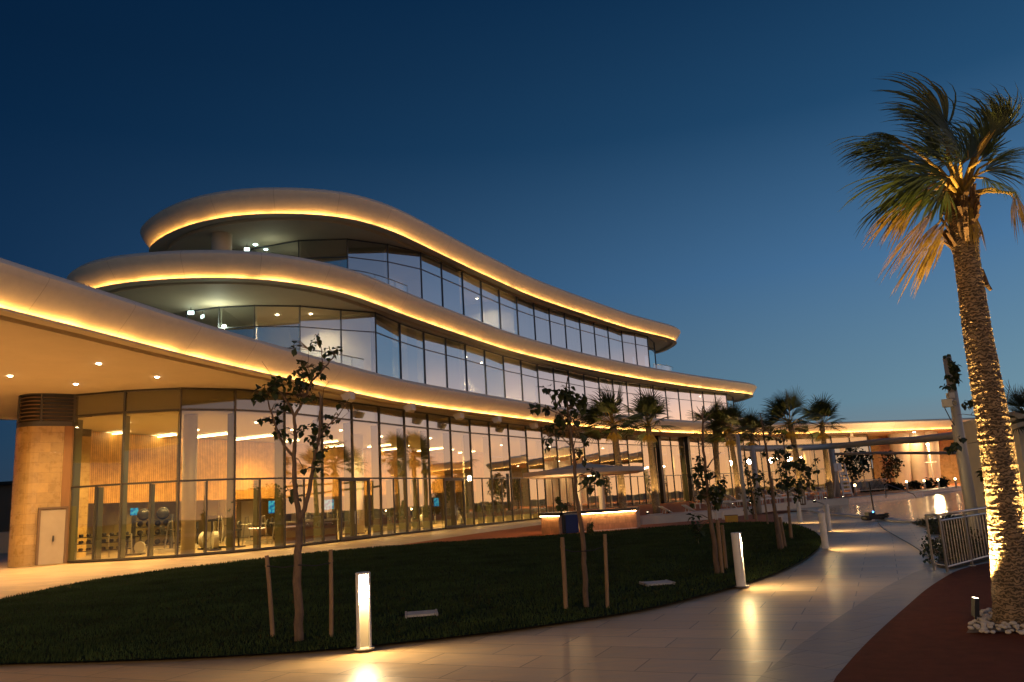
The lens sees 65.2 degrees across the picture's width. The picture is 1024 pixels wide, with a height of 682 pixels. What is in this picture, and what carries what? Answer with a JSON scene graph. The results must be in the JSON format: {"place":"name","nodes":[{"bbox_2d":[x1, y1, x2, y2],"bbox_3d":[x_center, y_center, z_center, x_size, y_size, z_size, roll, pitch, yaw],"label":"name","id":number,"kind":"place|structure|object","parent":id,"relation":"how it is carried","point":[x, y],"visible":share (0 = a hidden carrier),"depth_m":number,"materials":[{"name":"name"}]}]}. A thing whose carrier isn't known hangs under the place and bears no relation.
{"place":"outdoors","nodes":[
{"label":"outdoors","id":0,"kind":"place"},
{"bbox_2d":[0,481,12,531],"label":"building","id":1,"kind":"structure","parent":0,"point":[5,498],"depth_m":101.53,"materials":[{"name":"brown"}]},
{"bbox_2d":[130,514,173,553],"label":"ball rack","id":2,"kind":"object","parent":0,"point":[134,527],"visible":0.62,"depth_m":41.88,"materials":[{"name":"grey metal"}]},
{"bbox_2d":[0,521,821,663],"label":"lawn","id":3,"kind":"structure","parent":0,"point":[579,606],"depth_m":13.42,"materials":[{"name":"plant"}]},
{"bbox_2d":[265,555,274,636],"bbox_3d":[-3.297,3.500,10.897,0.147,1.134,0.065,-3,-11,0],"label":"tree stake","id":4,"kind":"object","parent":3,"relation":"on","point":[270,604],"visible":0.78,"depth_m":10.88,"materials":[{"name":"brown wood"}]},
{"bbox_2d":[251,333,349,640],"bbox_3d":[-2.806,1.923,10.753,1.315,4.108,0.730,-3,-11,0],"label":"young tree","id":5,"kind":"object","parent":3,"relation":"on","point":[274,384],"visible":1,"depth_m":10.84,"materials":[{"name":"green plant"}]},
{"bbox_2d":[328,549,332,635],"bbox_3d":[-2.391,3.361,10.572,0.064,1.174,0.061,-3,-11,0],"label":"tree stake","id":6,"kind":"object","parent":3,"relation":"on","point":[330,593],"visible":0.87,"depth_m":10.56,"materials":[{"name":"brown wood"}]},
{"bbox_2d":[560,537,567,608],"bbox_3d":[0.782,3.503,11.991,0.085,1.092,0.074,-3,-11,0],"label":"tree stake","id":7,"kind":"object","parent":3,"relation":"on","point":[564,578],"visible":0.87,"depth_m":11.97,"materials":[{"name":"brown wood"}]},
{"bbox_2d":[528,377,604,606],"bbox_3d":[0.855,2.305,12.255,1.113,3.535,0.770,-3,-11,0],"label":"young tree","id":8,"kind":"object","parent":3,"relation":"on","point":[566,396],"visible":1,"depth_m":12.38,"materials":[{"name":"green plant"}]},
{"bbox_2d":[603,534,608,607],"bbox_3d":[1.389,3.419,11.798,0.098,1.114,0.061,-3,-11,0],"label":"tree stake","id":9,"kind":"object","parent":3,"relation":"on","point":[606,570],"visible":0.87,"depth_m":11.78,"materials":[{"name":"brown wood"}]},
{"bbox_2d":[686,406,728,573],"bbox_3d":[3.869,2.949,15.866,0.868,3.347,0.769,-3,-11,0],"label":"young tree","id":10,"kind":"object","parent":3,"relation":"on","point":[706,493],"visible":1,"depth_m":15.83,"materials":[{"name":"green plant"}]},
{"bbox_2d":[750,413,785,549],"bbox_3d":[6.706,3.644,20.933,0.753,3.640,0.923,-11,-14,35],"label":"young tree","id":11,"kind":"object","parent":3,"relation":"on","point":[780,485],"visible":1,"depth_m":20.82,"materials":[{"name":"green plant"}]},
{"bbox_2d":[771,426,819,536],"bbox_3d":[8.923,4.402,25.021,1.549,3.501,0.791,0,-12,-17],"label":"young tree","id":12,"kind":"object","parent":3,"relation":"on","point":[788,465],"visible":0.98,"depth_m":25.05,"materials":[{"name":"green plant"}]},
{"bbox_2d":[0,491,955,681],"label":"paving","id":13,"kind":"structure","parent":0,"point":[755,630],"depth_m":9.64,"materials":[{"name":"stone"}]},
{"bbox_2d":[354,572,374,650],"bbox_3d":[-1.784,3.233,9.611,0.244,0.880,0.246,0,-12,-18],"label":"bollard light","id":14,"kind":"object","parent":13,"relation":"on","point":[363,615],"visible":1,"depth_m":9.58,"materials":[{"name":"white paint"}]},
{"bbox_2d":[0,187,974,566],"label":"glass building","id":15,"kind":"structure","parent":13,"relation":"on","point":[128,383],"depth_m":48.66,"materials":[{"name":"paint"}]},
{"bbox_2d":[35,506,68,565],"bbox_3d":[-20.512,8.671,35.672,1.169,2.495,0.319,5,-14,-37],"label":"service door","id":16,"kind":"structure","parent":15,"relation":"in","point":[52,525],"depth_m":35.60,"materials":[{"name":"paint"}]},
{"bbox_2d":[66,390,123,562],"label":"window","id":17,"kind":"structure","parent":15,"relation":"in","point":[110,402],"depth_m":36.95,"materials":[{"name":"brown"}]},
{"bbox_2d":[117,387,179,559],"bbox_3d":[-16.474,5.995,36.600,2.599,7.625,0.672,-3,-11,0],"label":"window","id":18,"kind":"structure","parent":15,"relation":"in","point":[160,399],"depth_m":36.78,"materials":[{"name":"brown"}]},
{"bbox_2d":[175,387,234,556],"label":"window","id":19,"kind":"structure","parent":15,"relation":"in","point":[191,399],"depth_m":37.31,"materials":[{"name":"yellow"}]},
{"bbox_2d":[226,388,283,551],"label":"window","id":20,"kind":"structure","parent":15,"relation":"in","point":[242,398],"depth_m":38.28,"materials":[{"name":"brown"}]},
{"bbox_2d":[275,392,322,546],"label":"window","id":21,"kind":"structure","parent":15,"relation":"in","point":[311,409],"depth_m":40.04,"materials":[{"name":"yellow"}]},
{"bbox_2d":[286,518,338,543],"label":"reception counter","id":22,"kind":"object","parent":15,"relation":"on","point":[330,529],"visible":0.57,"depth_m":43.87,"materials":[{"name":"beige paint"}]},
{"bbox_2d":[313,398,352,542],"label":"window","id":23,"kind":"structure","parent":15,"relation":"in","point":[328,405],"depth_m":42.51,"materials":[{"name":"yellow"}]},
{"bbox_2d":[338,478,370,540],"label":"double door","id":24,"kind":"structure","parent":15,"relation":"in","point":[341,538],"depth_m":44.42,"materials":[{"name":"grey metal"}]},
{"bbox_2d":[343,402,381,538],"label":"window","id":25,"kind":"structure","parent":15,"relation":"in","point":[359,412],"depth_m":45.25,"materials":[{"name":"yellow"}]},
{"bbox_2d":[373,312,400,378],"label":"window","id":26,"kind":"structure","parent":15,"relation":"in","point":[386,337],"depth_m":49.34,"materials":[{"name":"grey glass"}]},
{"bbox_2d":[371,406,407,535],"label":"window","id":27,"kind":"structure","parent":15,"relation":"in","point":[385,415],"depth_m":47.81,"materials":[{"name":"yellow"}]},
{"bbox_2d":[386,244,421,297],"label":"window","id":28,"kind":"structure","parent":15,"relation":"in","point":[410,259],"depth_m":54.46,"materials":[{"name":"clear glass"}]},
{"bbox_2d":[399,323,424,383],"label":"window","id":29,"kind":"structure","parent":15,"relation":"in","point":[411,339],"depth_m":52.57,"materials":[{"name":"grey glass"}]},
{"bbox_2d":[396,410,431,532],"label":"window","id":30,"kind":"structure","parent":15,"relation":"in","point":[417,419],"depth_m":50.38,"materials":[{"name":"yellow"}]},
{"bbox_2d":[420,252,442,306],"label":"window","id":31,"kind":"structure","parent":15,"relation":"in","point":[431,278],"depth_m":56.25,"materials":[{"name":"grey glass"}]},
{"bbox_2d":[420,413,449,529],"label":"window","id":32,"kind":"structure","parent":15,"relation":"in","point":[433,421],"depth_m":52.64,"materials":[{"name":"yellow"}]},
{"bbox_2d":[423,332,446,387],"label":"window","id":33,"kind":"structure","parent":15,"relation":"in","point":[434,345],"depth_m":55.31,"materials":[{"name":"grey glass"}]},
{"bbox_2d":[441,261,463,314],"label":"window","id":34,"kind":"structure","parent":15,"relation":"in","point":[452,290],"depth_m":58.83,"materials":[{"name":"grey glass"}]},
{"bbox_2d":[443,478,465,528],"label":"double door","id":35,"kind":"structure","parent":15,"relation":"in","point":[455,525],"depth_m":54.61,"materials":[{"name":"grey metal"}]},
{"bbox_2d":[445,338,466,390],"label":"window","id":36,"kind":"structure","parent":15,"relation":"in","point":[455,350],"depth_m":57.83,"materials":[{"name":"clear glass"}]},
{"bbox_2d":[443,416,474,527],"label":"window","id":37,"kind":"structure","parent":15,"relation":"in","point":[461,426],"depth_m":55.44,"materials":[{"name":"yellow"}]},
{"bbox_2d":[462,271,481,321],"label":"window","id":38,"kind":"structure","parent":15,"relation":"in","point":[472,304],"depth_m":61.56,"materials":[{"name":"clear glass"}]},
{"bbox_2d":[465,344,485,393],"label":"window","id":39,"kind":"structure","parent":15,"relation":"in","point":[475,359],"depth_m":60.43,"materials":[{"name":"clear glass"}]},
{"bbox_2d":[463,419,493,525],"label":"window","id":40,"kind":"structure","parent":15,"relation":"in","point":[475,426],"depth_m":58.18,"materials":[{"name":"yellow"}]},
{"bbox_2d":[480,281,500,328],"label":"window","id":41,"kind":"structure","parent":15,"relation":"in","point":[490,294],"depth_m":64.39,"materials":[{"name":"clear glass"}]},
{"bbox_2d":[484,349,504,397],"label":"window","id":42,"kind":"structure","parent":15,"relation":"in","point":[494,370],"depth_m":63.29,"materials":[{"name":"clear glass"}]},
{"bbox_2d":[483,421,512,523],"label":"window","id":43,"kind":"structure","parent":15,"relation":"in","point":[494,429],"depth_m":60.57,"materials":[{"name":"yellow"}]},
{"bbox_2d":[499,289,517,334],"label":"window","id":44,"kind":"structure","parent":15,"relation":"in","point":[508,305],"depth_m":67.20,"materials":[{"name":"clear glass"}]},
{"bbox_2d":[503,355,522,400],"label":"window","id":45,"kind":"structure","parent":15,"relation":"in","point":[512,366],"depth_m":66.06,"materials":[{"name":"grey glass"}]},
{"bbox_2d":[502,423,530,521],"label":"window","id":46,"kind":"structure","parent":15,"relation":"in","point":[513,430],"depth_m":63.10,"materials":[{"name":"yellow"}]},
{"bbox_2d":[516,297,535,339],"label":"window","id":47,"kind":"structure","parent":15,"relation":"in","point":[525,310],"depth_m":69.88,"materials":[{"name":"grey glass"}]},
{"bbox_2d":[520,360,538,402],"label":"window","id":48,"kind":"structure","parent":15,"relation":"in","point":[529,375],"depth_m":68.58,"materials":[{"name":"grey glass"}]},
{"bbox_2d":[520,425,541,519],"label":"window","id":49,"kind":"structure","parent":15,"relation":"in","point":[530,433],"depth_m":65.79,"materials":[{"name":"yellow"}]},
{"bbox_2d":[533,303,550,343],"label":"window","id":50,"kind":"structure","parent":15,"relation":"in","point":[541,320],"depth_m":72.36,"materials":[{"name":"grey glass"}]},
{"bbox_2d":[537,364,554,405],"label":"window","id":51,"kind":"structure","parent":15,"relation":"in","point":[545,376],"depth_m":71.02,"materials":[{"name":"grey glass"}]},
{"bbox_2d":[536,427,556,516],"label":"window","id":52,"kind":"structure","parent":15,"relation":"in","point":[543,497],"depth_m":68.08,"materials":[{"name":"yellow"}]},
{"bbox_2d":[549,308,566,348],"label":"window","id":53,"kind":"structure","parent":15,"relation":"in","point":[557,332],"depth_m":74.68,"materials":[{"name":"grey glass"}]},
{"bbox_2d":[551,429,569,511],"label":"window","id":54,"kind":"structure","parent":15,"relation":"in","point":[554,448],"depth_m":70.76,"materials":[{"name":"yellow"}]},
{"bbox_2d":[553,367,569,407],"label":"window","id":55,"kind":"structure","parent":15,"relation":"in","point":[560,375],"depth_m":73.28,"materials":[{"name":"grey glass"}]},
{"bbox_2d":[564,313,581,351],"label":"window","id":56,"kind":"structure","parent":15,"relation":"in","point":[572,325],"depth_m":77.01,"materials":[{"name":"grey glass"}]},
{"bbox_2d":[564,431,587,510],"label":"window","id":57,"kind":"structure","parent":15,"relation":"in","point":[568,452],"depth_m":73.07,"materials":[{"name":"yellow"}]},
{"bbox_2d":[568,370,584,408],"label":"window","id":58,"kind":"structure","parent":15,"relation":"in","point":[576,379],"depth_m":76.02,"materials":[{"name":"grey glass"}]},
{"bbox_2d":[579,318,595,355],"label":"window","id":59,"kind":"structure","parent":15,"relation":"in","point":[587,335],"depth_m":79.38,"materials":[{"name":"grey glass"}]},
{"bbox_2d":[578,435,598,508],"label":"window","id":60,"kind":"structure","parent":15,"relation":"in","point":[585,497],"depth_m":75.80,"materials":[{"name":"yellow"}]},
{"bbox_2d":[583,374,599,409],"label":"window","id":61,"kind":"structure","parent":15,"relation":"in","point":[590,382],"depth_m":78.38,"materials":[{"name":"grey glass"}]},
{"bbox_2d":[594,322,609,358],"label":"window","id":62,"kind":"structure","parent":15,"relation":"in","point":[600,331],"depth_m":81.76,"materials":[{"name":"grey glass"}]},
{"bbox_2d":[593,433,618,507],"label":"window","id":63,"kind":"structure","parent":15,"relation":"in","point":[602,440],"depth_m":78.57,"materials":[{"name":"yellow"}]},
{"bbox_2d":[607,327,623,361],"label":"window","id":64,"kind":"structure","parent":15,"relation":"in","point":[615,336],"depth_m":84.27,"materials":[{"name":"clear glass"}]},
{"bbox_2d":[608,434,632,505],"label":"window","id":65,"kind":"structure","parent":15,"relation":"in","point":[623,442],"depth_m":80.24,"materials":[{"name":"yellow"}]},
{"bbox_2d":[612,380,628,415],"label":"window","id":66,"kind":"structure","parent":15,"relation":"in","point":[615,382],"depth_m":83.24,"materials":[{"name":"clear glass"}]},
{"bbox_2d":[621,330,636,364],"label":"window","id":67,"kind":"structure","parent":15,"relation":"in","point":[628,338],"depth_m":86.50,"materials":[{"name":"clear glass"}]},
{"bbox_2d":[623,435,646,505],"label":"window","id":68,"kind":"structure","parent":15,"relation":"in","point":[629,441],"depth_m":83.01,"materials":[{"name":"yellow"}]},
{"bbox_2d":[635,333,649,366],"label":"window","id":69,"kind":"structure","parent":15,"relation":"in","point":[640,340],"depth_m":88.37,"materials":[{"name":"clear glass"}]},
{"bbox_2d":[637,436,660,504],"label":"window","id":70,"kind":"structure","parent":15,"relation":"in","point":[639,449],"depth_m":85.02,"materials":[{"name":"yellow"}]},
{"bbox_2d":[665,387,680,419],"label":"window","id":71,"kind":"structure","parent":15,"relation":"in","point":[673,403],"depth_m":91.45,"materials":[{"name":"clear glass"}]},
{"bbox_2d":[666,437,686,501],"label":"window","id":72,"kind":"structure","parent":15,"relation":"in","point":[674,441],"depth_m":89.58,"materials":[{"name":"yellow"}]},
{"bbox_2d":[678,389,692,420],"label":"window","id":73,"kind":"structure","parent":15,"relation":"in","point":[684,395],"depth_m":93.38,"materials":[{"name":"clear glass"}]},
{"bbox_2d":[681,437,703,500],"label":"window","id":74,"kind":"structure","parent":15,"relation":"in","point":[693,443],"depth_m":91.57,"materials":[{"name":"yellow"}]},
{"bbox_2d":[403,510,803,544],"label":"red deck","id":75,"kind":"structure","parent":13,"relation":"on","point":[530,531],"depth_m":40.57,"materials":[{"name":"rubber"}]},
{"bbox_2d":[560,513,578,532],"bbox_3d":[2.566,8.451,37.073,0.960,0.865,0.620,-2,-11,-8],"label":"drinks fridge","id":76,"kind":"object","parent":75,"relation":"on","point":[570,523],"visible":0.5,"depth_m":36.83,"materials":[{"name":"blue"}]},
{"bbox_2d":[523,463,644,522],"bbox_3d":[3.736,7.808,40.414,6.300,3.316,4.800,-2,-11,-6],"label":"shade canopy","id":77,"kind":"object","parent":75,"relation":"on","point":[567,471],"visible":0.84,"depth_m":39.27,"materials":[{"name":"fabric"}]},
{"bbox_2d":[539,507,640,534],"bbox_3d":[3.761,8.602,38.395,5.729,0.970,2.899,3,-13,-28],"label":"bar counter","id":78,"kind":"object","parent":75,"relation":"on","point":[607,519],"visible":0.86,"depth_m":37.51,"materials":[{"name":"tile"}]},
{"bbox_2d":[735,434,748,519],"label":"post","id":79,"kind":"object","parent":75,"relation":"on","point":[741,477],"visible":1,"depth_m":40.93,"materials":[{"name":"grey metal"}]},
{"bbox_2d":[740,450,769,518],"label":"young tree","id":80,"kind":"object","parent":75,"relation":"on","point":[747,473],"visible":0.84,"depth_m":41.64,"materials":[{"name":"green plant"}]},
{"bbox_2d":[740,432,955,513],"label":"pergola","id":81,"kind":"object","parent":75,"relation":"on","point":[830,447],"visible":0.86,"depth_m":51.18,"materials":[{"name":"grey metal"}]},
{"bbox_2d":[731,532,748,586],"bbox_3d":[3.833,3.686,13.512,0.246,0.880,0.244,-8,-12,22],"label":"bollard light","id":82,"kind":"object","parent":13,"relation":"on","point":[738,559],"visible":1,"depth_m":13.45,"materials":[{"name":"white paint"}]},
{"bbox_2d":[640,498,848,524],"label":"retaining wall","id":83,"kind":"structure","parent":13,"relation":"on","point":[665,518],"depth_m":45.66,"materials":[{"name":"beige paint"}]},
{"bbox_2d":[756,559,989,681],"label":"paving border","id":84,"kind":"object","parent":13,"relation":"on","point":[828,652],"visible":0.88,"depth_m":8.81,"materials":[{"name":"grey concrete"}]},
{"bbox_2d":[846,486,961,503],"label":"pool coping","id":85,"kind":"object","parent":13,"relation":"on","point":[880,497],"visible":0.64,"depth_m":64.33,"materials":[{"name":"beige stone"}]},
{"bbox_2d":[912,513,989,567],"bbox_3d":[14.022,5.853,25.101,3.890,0.001,25.096,-10,-13,31],"label":"planting bed","id":86,"kind":"object","parent":13,"relation":"on","point":[975,556],"visible":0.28,"depth_m":17.19,"materials":[{"name":"brown"}]},
{"bbox_2d":[919,543,960,563],"bbox_3d":[8.443,4.180,15.619,0.969,0.444,0.528,1,-12,-21],"label":"shrub","id":87,"kind":"object","parent":86,"relation":"on","point":[941,556],"visible":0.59,"depth_m":15.61,"materials":[{"name":"green plant"}]},
{"bbox_2d":[924,507,989,572],"bbox_3d":[8.929,3.688,15.282,4.505,0.993,0.413,7,-15,-41],"label":"metal railing","id":88,"kind":"object","parent":86,"relation":"on","point":[944,549],"visible":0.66,"depth_m":14.26,"materials":[{"name":"metal"}]},
{"bbox_2d":[937,533,983,553],"bbox_3d":[9.442,4.299,16.796,0.828,0.539,1.030,-3,-11,0],"label":"shrub","id":89,"kind":"object","parent":86,"relation":"on","point":[973,544],"visible":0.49,"depth_m":16.65,"materials":[{"name":"green plant"}]},
{"bbox_2d":[941,357,981,539],"bbox_3d":[11.503,2.728,20.617,0.374,4.704,0.512,-11,-14,34],"label":"vine pole","id":90,"kind":"object","parent":86,"relation":"on","point":[951,401],"visible":0.83,"depth_m":20.59,"materials":[{"name":"grey metal"}]},
{"bbox_2d":[939,354,961,391],"bbox_3d":[11.488,0.828,20.938,0.584,1.016,0.420,-3,-11,0],"label":"climbing vine","id":91,"kind":"object","parent":90,"relation":"hanging from","point":[954,369],"visible":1,"depth_m":20.91,"materials":[{"name":"green plant"}]},
{"bbox_2d":[943,381,1009,494],"bbox_3d":[8.426,2.357,14.221,1.390,3.307,0.304,-3,-11,0],"label":"young tree","id":92,"kind":"object","parent":86,"relation":"on","point":[954,446],"visible":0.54,"depth_m":14.32,"materials":[{"name":"green plant"}]},
{"bbox_2d":[951,411,1023,512],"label":"cream wall","id":93,"kind":"structure","parent":13,"relation":"on","point":[970,430],"depth_m":33.08,"materials":[{"name":"paint"}]},
{"bbox_2d":[974,383,1023,433],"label":"palm tree","id":94,"kind":"object","parent":13,"relation":"on","point":[1016,401],"visible":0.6,"depth_m":29.76,"materials":[{"name":"green plant"}]},
{"bbox_2d":[0,0,1023,481],"label":"sky","id":95,"kind":"structure","parent":0,"point":[674,163],"materials":[{"name":"blue"}]},
{"bbox_2d":[565,483,960,515],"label":"terrace","id":96,"kind":"structure","parent":0,"point":[674,507],"depth_m":68.45,"materials":[{"name":"beige stone"}]},
{"bbox_2d":[572,382,653,511],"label":"palm tree","id":97,"kind":"object","parent":96,"relation":"on","point":[607,406],"visible":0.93,"depth_m":44.93,"materials":[{"name":"green plant"}]},
{"bbox_2d":[608,386,680,513],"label":"palm tree","id":98,"kind":"object","parent":96,"relation":"on","point":[649,405],"visible":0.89,"depth_m":47.40,"materials":[{"name":"green plant"}]},
{"bbox_2d":[687,397,741,503],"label":"palm tree","id":99,"kind":"object","parent":96,"relation":"on","point":[716,450],"visible":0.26,"depth_m":65.44,"materials":[{"name":"green plant"}]},
{"bbox_2d":[699,400,762,504],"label":"palm tree","id":100,"kind":"object","parent":96,"relation":"on","point":[723,418],"visible":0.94,"depth_m":57.09,"materials":[{"name":"green plant"}]},
{"bbox_2d":[733,409,774,500],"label":"palm tree","id":101,"kind":"object","parent":96,"relation":"on","point":[749,418],"visible":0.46,"depth_m":69.05,"materials":[{"name":"green plant"}]},
{"bbox_2d":[750,386,825,504],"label":"palm tree","id":102,"kind":"object","parent":96,"relation":"on","point":[778,411],"visible":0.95,"depth_m":52.85,"materials":[{"name":"green plant"}]},
{"bbox_2d":[792,392,846,499],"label":"palm tree","id":103,"kind":"object","parent":96,"relation":"on","point":[822,407],"visible":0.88,"depth_m":59.23,"materials":[{"name":"green plant"}]},
{"bbox_2d":[833,463,852,496],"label":"lifeguard chair","id":104,"kind":"object","parent":96,"relation":"on","point":[838,467],"visible":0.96,"depth_m":64.76,"materials":[{"name":"white paint"}]},
{"bbox_2d":[835,447,873,492],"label":"shade tree","id":105,"kind":"object","parent":96,"relation":"on","point":[862,462],"visible":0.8,"depth_m":81.97,"materials":[{"name":"green plant"}]},
{"bbox_2d":[878,450,904,482],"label":"shade tree","id":106,"kind":"object","parent":96,"relation":"on","point":[896,461],"visible":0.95,"depth_m":93.61,"materials":[{"name":"green plant"}]},
{"bbox_2d":[839,481,872,488],"bbox_3d":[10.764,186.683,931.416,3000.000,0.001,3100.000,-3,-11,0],"label":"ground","id":107,"kind":"structure","parent":0,"point":[858,484],"depth_m":338.06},
{"bbox_2d":[818,491,966,519],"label":"pool water","id":108,"kind":"structure","parent":0,"point":[915,508],"depth_m":46.72,"materials":[{"name":"grey liquid"}]},
{"bbox_2d":[833,563,1023,681],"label":"red path","id":109,"kind":"structure","parent":0,"point":[924,636],"depth_m":7.88,"materials":[{"name":"rubber"}]},
{"bbox_2d":[967,613,1022,632],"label":"soil bed","id":110,"kind":"object","parent":109,"relation":"on","point":[975,630],"visible":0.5,"depth_m":8.47,"materials":[{"name":"brown soil"}]},
{"bbox_2d":[832,71,1023,624],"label":"palm tree","id":111,"kind":"object","parent":110,"relation":"on","point":[957,196],"visible":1,"depth_m":9.40,"materials":[{"name":"green plant"}]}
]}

